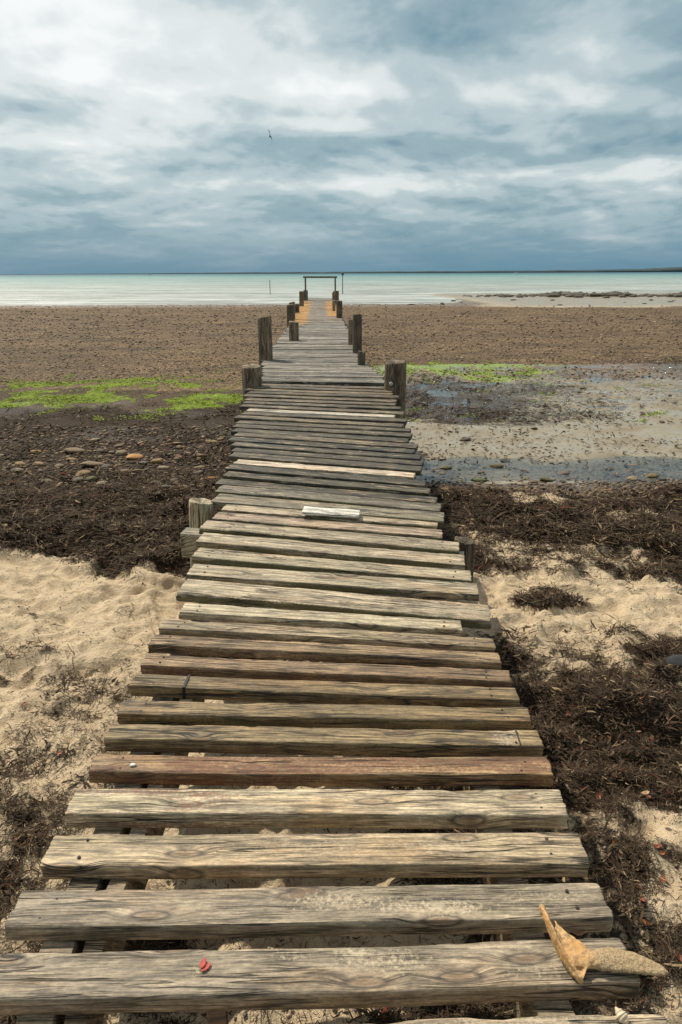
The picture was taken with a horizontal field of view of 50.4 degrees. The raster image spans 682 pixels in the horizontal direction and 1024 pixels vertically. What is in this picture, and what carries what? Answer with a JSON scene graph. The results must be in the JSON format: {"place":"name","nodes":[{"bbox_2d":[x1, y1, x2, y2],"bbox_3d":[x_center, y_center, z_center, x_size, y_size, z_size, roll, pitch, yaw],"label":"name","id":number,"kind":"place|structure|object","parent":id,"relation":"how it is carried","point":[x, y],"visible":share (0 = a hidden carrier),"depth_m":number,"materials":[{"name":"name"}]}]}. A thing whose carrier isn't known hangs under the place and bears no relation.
{"place":"outdoors","nodes":[
{"label":"outdoors","id":0,"kind":"place"},
{"bbox_2d":[0,292,681,1023],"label":"beach","id":1,"kind":"structure","parent":0,"point":[52,602],"depth_m":5.39,"materials":[{"name":"beige sand"}]},
{"bbox_2d":[11,468,23,472],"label":"stone","id":2,"kind":"object","parent":1,"relation":"on","point":[15,470],"visible":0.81,"depth_m":7.91,"materials":[{"name":"beige stone"}]},
{"bbox_2d":[15,461,26,465],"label":"stone","id":3,"kind":"object","parent":1,"relation":"on","point":[21,463],"visible":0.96,"depth_m":8.27,"materials":[{"name":"beige stone"}]},
{"bbox_2d":[30,450,41,452],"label":"stone","id":4,"kind":"object","parent":1,"relation":"on","point":[35,451],"visible":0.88,"depth_m":9.02,"materials":[{"name":"beige stone"}]},
{"bbox_2d":[34,461,43,465],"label":"stone","id":5,"kind":"object","parent":1,"relation":"on","point":[37,463],"visible":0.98,"depth_m":8.33,"materials":[{"name":"beige stone"}]},
{"bbox_2d":[64,447,84,453],"bbox_3d":[-3.308,-0.765,9.009,0.255,0.076,0.231,10,14,14],"label":"stone","id":6,"kind":"object","parent":1,"relation":"on","point":[73,450],"visible":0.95,"depth_m":8.93,"materials":[{"name":"beige stone"}]},
{"bbox_2d":[72,477,83,481],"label":"stone","id":7,"kind":"object","parent":1,"relation":"on","point":[79,479],"visible":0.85,"depth_m":7.49,"materials":[{"name":"grey stone"}]},
{"bbox_2d":[75,470,90,476],"bbox_3d":[-2.775,-0.409,7.798,0.176,0.076,0.135,-7,25,4],"label":"stone","id":8,"kind":"object","parent":1,"relation":"on","point":[86,472],"visible":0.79,"depth_m":7.77,"materials":[{"name":"beige stone"}]},
{"bbox_2d":[85,476,96,481],"bbox_3d":[-2.617,-0.343,7.587,0.124,0.065,0.085,-14,15,-13],"label":"stone","id":9,"kind":"object","parent":1,"relation":"on","point":[91,478],"visible":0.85,"depth_m":7.56,"materials":[{"name":"grey stone"}]},
{"bbox_2d":[80,461,103,466],"bbox_3d":[-2.846,-0.552,8.289,0.269,0.064,0.244,3,12,-19],"label":"stone","id":10,"kind":"object","parent":1,"relation":"on","point":[90,463],"visible":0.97,"depth_m":8.20,"materials":[{"name":"beige stone"}]},
{"bbox_2d":[96,481,108,485],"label":"stone","id":11,"kind":"object","parent":1,"relation":"on","point":[98,483],"visible":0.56,"depth_m":7.32,"materials":[{"name":"grey stone"}]},
{"bbox_2d":[100,464,112,468],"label":"stone","id":12,"kind":"object","parent":1,"relation":"on","point":[106,466],"visible":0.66,"depth_m":8.10,"materials":[{"name":"grey stone"}]},
{"bbox_2d":[116,450,127,455],"bbox_3d":[-2.694,-0.722,8.915,0.150,0.086,0.103,-6,22,-20],"label":"stone","id":13,"kind":"object","parent":1,"relation":"on","point":[120,452],"visible":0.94,"depth_m":8.88,"materials":[{"name":"grey stone"}]},
{"bbox_2d":[126,454,143,459],"bbox_3d":[-2.481,-0.665,8.721,0.208,0.059,0.188,-2,22,-21],"label":"stone","id":14,"kind":"object","parent":1,"relation":"on","point":[133,456],"visible":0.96,"depth_m":8.67,"materials":[{"name":"orange stone"}]},
{"bbox_2d":[151,459,162,463],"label":"stone","id":15,"kind":"object","parent":1,"relation":"on","point":[156,461],"visible":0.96,"depth_m":8.38,"materials":[{"name":"beige stone"}]},
{"bbox_2d":[158,466,168,469],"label":"stone","id":16,"kind":"object","parent":1,"relation":"on","point":[162,467],"visible":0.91,"depth_m":8.09,"materials":[{"name":"beige stone"}]},
{"bbox_2d":[193,470,203,474],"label":"stone","id":17,"kind":"object","parent":1,"relation":"on","point":[197,472],"visible":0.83,"depth_m":7.86,"materials":[{"name":"grey stone"}]},
{"bbox_2d":[193,453,204,457],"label":"stone","id":18,"kind":"object","parent":1,"relation":"on","point":[195,455],"visible":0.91,"depth_m":8.67,"materials":[{"name":"grey stone"}]},
{"bbox_2d":[205,440,217,443],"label":"stone","id":19,"kind":"object","parent":1,"relation":"on","point":[212,441],"visible":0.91,"depth_m":9.56,"materials":[{"name":"beige stone"}]},
{"bbox_2d":[207,1011,227,1023],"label":"wood offcut","id":20,"kind":"object","parent":1,"relation":"on","point":[217,1017],"depth_m":1.83,"materials":[{"name":"brown wood"}]},
{"bbox_2d":[0,276,666,1023],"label":"jetty","id":21,"kind":"object","parent":1,"relation":"on","point":[320,488],"visible":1,"depth_m":2.31,"materials":[{"name":"brown wood"}]},
{"bbox_2d":[199,957,210,971],"bbox_3d":[-0.311,1.030,1.649,0.026,0.004,0.028,14,23,38],"label":"red leaf","id":22,"kind":"object","parent":21,"relation":"on","point":[203,965],"visible":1,"depth_m":1.65,"materials":[{"name":"red plant"}]},
{"bbox_2d":[571,930,585,935],"bbox_3d":[0.586,1.032,1.786,0.045,0.010,0.021,-6,19,-17],"label":"brown leaf","id":23,"kind":"object","parent":21,"relation":"in","point":[579,933],"visible":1,"depth_m":1.78,"materials":[{"name":"brown plant"}]},
{"bbox_2d":[538,904,667,983],"bbox_3d":[0.579,1.000,1.633,0.292,0.069,0.126,8,20,25],"label":"bone","id":24,"kind":"object","parent":21,"relation":"on","point":[578,958],"visible":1,"depth_m":1.64},
{"bbox_2d":[615,1007,628,1023],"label":"whelk shell","id":25,"kind":"object","parent":21,"relation":"on","point":[621,1015],"visible":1,"depth_m":1.52},
{"bbox_2d":[0,376,678,492],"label":"wrack","id":26,"kind":"object","parent":1,"relation":"on","point":[119,473],"visible":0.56,"depth_m":9.61,"materials":[{"name":"plant"}]},
{"bbox_2d":[0,481,681,1023],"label":"weed blades","id":27,"kind":"object","parent":1,"relation":"on","point":[412,1015],"visible":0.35,"depth_m":3.15,"materials":[{"name":"brown plant"}]},
{"bbox_2d":[0,304,681,383],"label":"shingle","id":28,"kind":"object","parent":1,"relation":"on","point":[363,343],"visible":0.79,"depth_m":26.21,"materials":[{"name":"brown gravel"}]},
{"bbox_2d":[0,563,681,1023],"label":"sand litter","id":29,"kind":"object","parent":1,"relation":"on","point":[358,831],"visible":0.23,"depth_m":2.50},
{"bbox_2d":[0,345,681,422],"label":"green algae","id":30,"kind":"object","parent":1,"relation":"on","point":[196,401],"visible":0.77,"depth_m":14.18,"materials":[{"name":"green plant"}]},
{"bbox_2d":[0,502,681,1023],"bbox_3d":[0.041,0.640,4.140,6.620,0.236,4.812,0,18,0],"label":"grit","id":31,"kind":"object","parent":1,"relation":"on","point":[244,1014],"visible":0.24,"depth_m":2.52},
{"bbox_2d":[0,471,681,1023],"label":"seaweed","id":32,"kind":"object","parent":1,"relation":"on","point":[496,1011],"visible":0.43,"depth_m":3.83,"materials":[{"name":"brown plant"}]},
{"bbox_2d":[490,464,503,468],"bbox_3d":[1.831,-0.536,8.533,0.172,0.063,0.114,2,15,15],"label":"stone","id":33,"kind":"object","parent":1,"relation":"on","point":[498,466],"visible":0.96,"depth_m":8.49,"materials":[{"name":"beige stone"}]},
{"bbox_2d":[556,471,569,475],"bbox_3d":[2.518,-0.428,8.214,0.155,0.054,0.103,-12,26,-10],"label":"stone","id":34,"kind":"object","parent":1,"relation":"on","point":[561,473],"visible":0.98,"depth_m":8.19,"materials":[{"name":"grey stone"}]},
{"bbox_2d":[464,291,681,297],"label":"reef","id":35,"kind":"object","parent":1,"relation":"on","point":[580,294],"visible":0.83,"depth_m":84.83,"materials":[{"name":"stone"}]},
{"bbox_2d":[666,655,681,667],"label":"stone","id":36,"kind":"object","parent":1,"relation":"on","point":[674,659],"visible":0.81,"depth_m":3.58,"materials":[{"name":"grey stone"}]},
{"bbox_2d":[0,272,681,305],"bbox_3d":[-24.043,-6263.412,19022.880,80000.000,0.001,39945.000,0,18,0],"label":"sea","id":37,"kind":"structure","parent":0,"point":[203,289],"depth_m":154.25,"materials":[{"name":"liquid"}]},
{"bbox_2d":[0,425,681,502],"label":"gravel","id":38,"kind":"structure","parent":0,"point":[460,480],"depth_m":8.40,"materials":[{"name":"brown gravel"}]},
{"bbox_2d":[0,267,681,274],"bbox_3d":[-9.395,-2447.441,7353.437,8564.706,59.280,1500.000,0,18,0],"label":"shore","id":39,"kind":"structure","parent":0,"point":[672,269],"depth_m":6688.47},
{"bbox_2d":[0,0,681,273],"label":"sky","id":40,"kind":"structure","parent":0,"point":[407,135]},
{"bbox_2d":[406,375,680,464],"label":"tide pool","id":41,"kind":"structure","parent":0,"point":[529,392],"depth_m":14.83,"materials":[{"name":"liquid"}]},
{"bbox_2d":[439,465,451,469],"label":"stone","id":42,"kind":"object","parent":41,"relation":"in","point":[444,467],"visible":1,"depth_m":8.42,"materials":[{"name":"beige stone"}]},
{"bbox_2d":[473,478,485,481],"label":"stone","id":43,"kind":"object","parent":41,"relation":"in","point":[478,479],"visible":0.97,"depth_m":7.88,"materials":[{"name":"stone"}]},
{"bbox_2d":[408,373,681,471],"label":"mud litter","id":44,"kind":"object","parent":41,"relation":"on","point":[473,449],"visible":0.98,"depth_m":9.59,"materials":[{"name":"grey gravel"}]},
{"bbox_2d":[539,477,552,481],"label":"stone","id":45,"kind":"object","parent":41,"relation":"in","point":[546,479],"visible":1,"depth_m":7.89,"materials":[{"name":"grey stone"}]},
{"bbox_2d":[627,476,637,480],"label":"stone","id":46,"kind":"object","parent":41,"relation":"in","point":[632,478],"visible":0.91,"depth_m":7.94,"materials":[{"name":"beige stone"}]},
{"bbox_2d":[647,473,657,477],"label":"stone","id":47,"kind":"object","parent":41,"relation":"in","point":[652,475],"visible":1,"depth_m":8.04,"materials":[{"name":"beige stone"}]}
]}

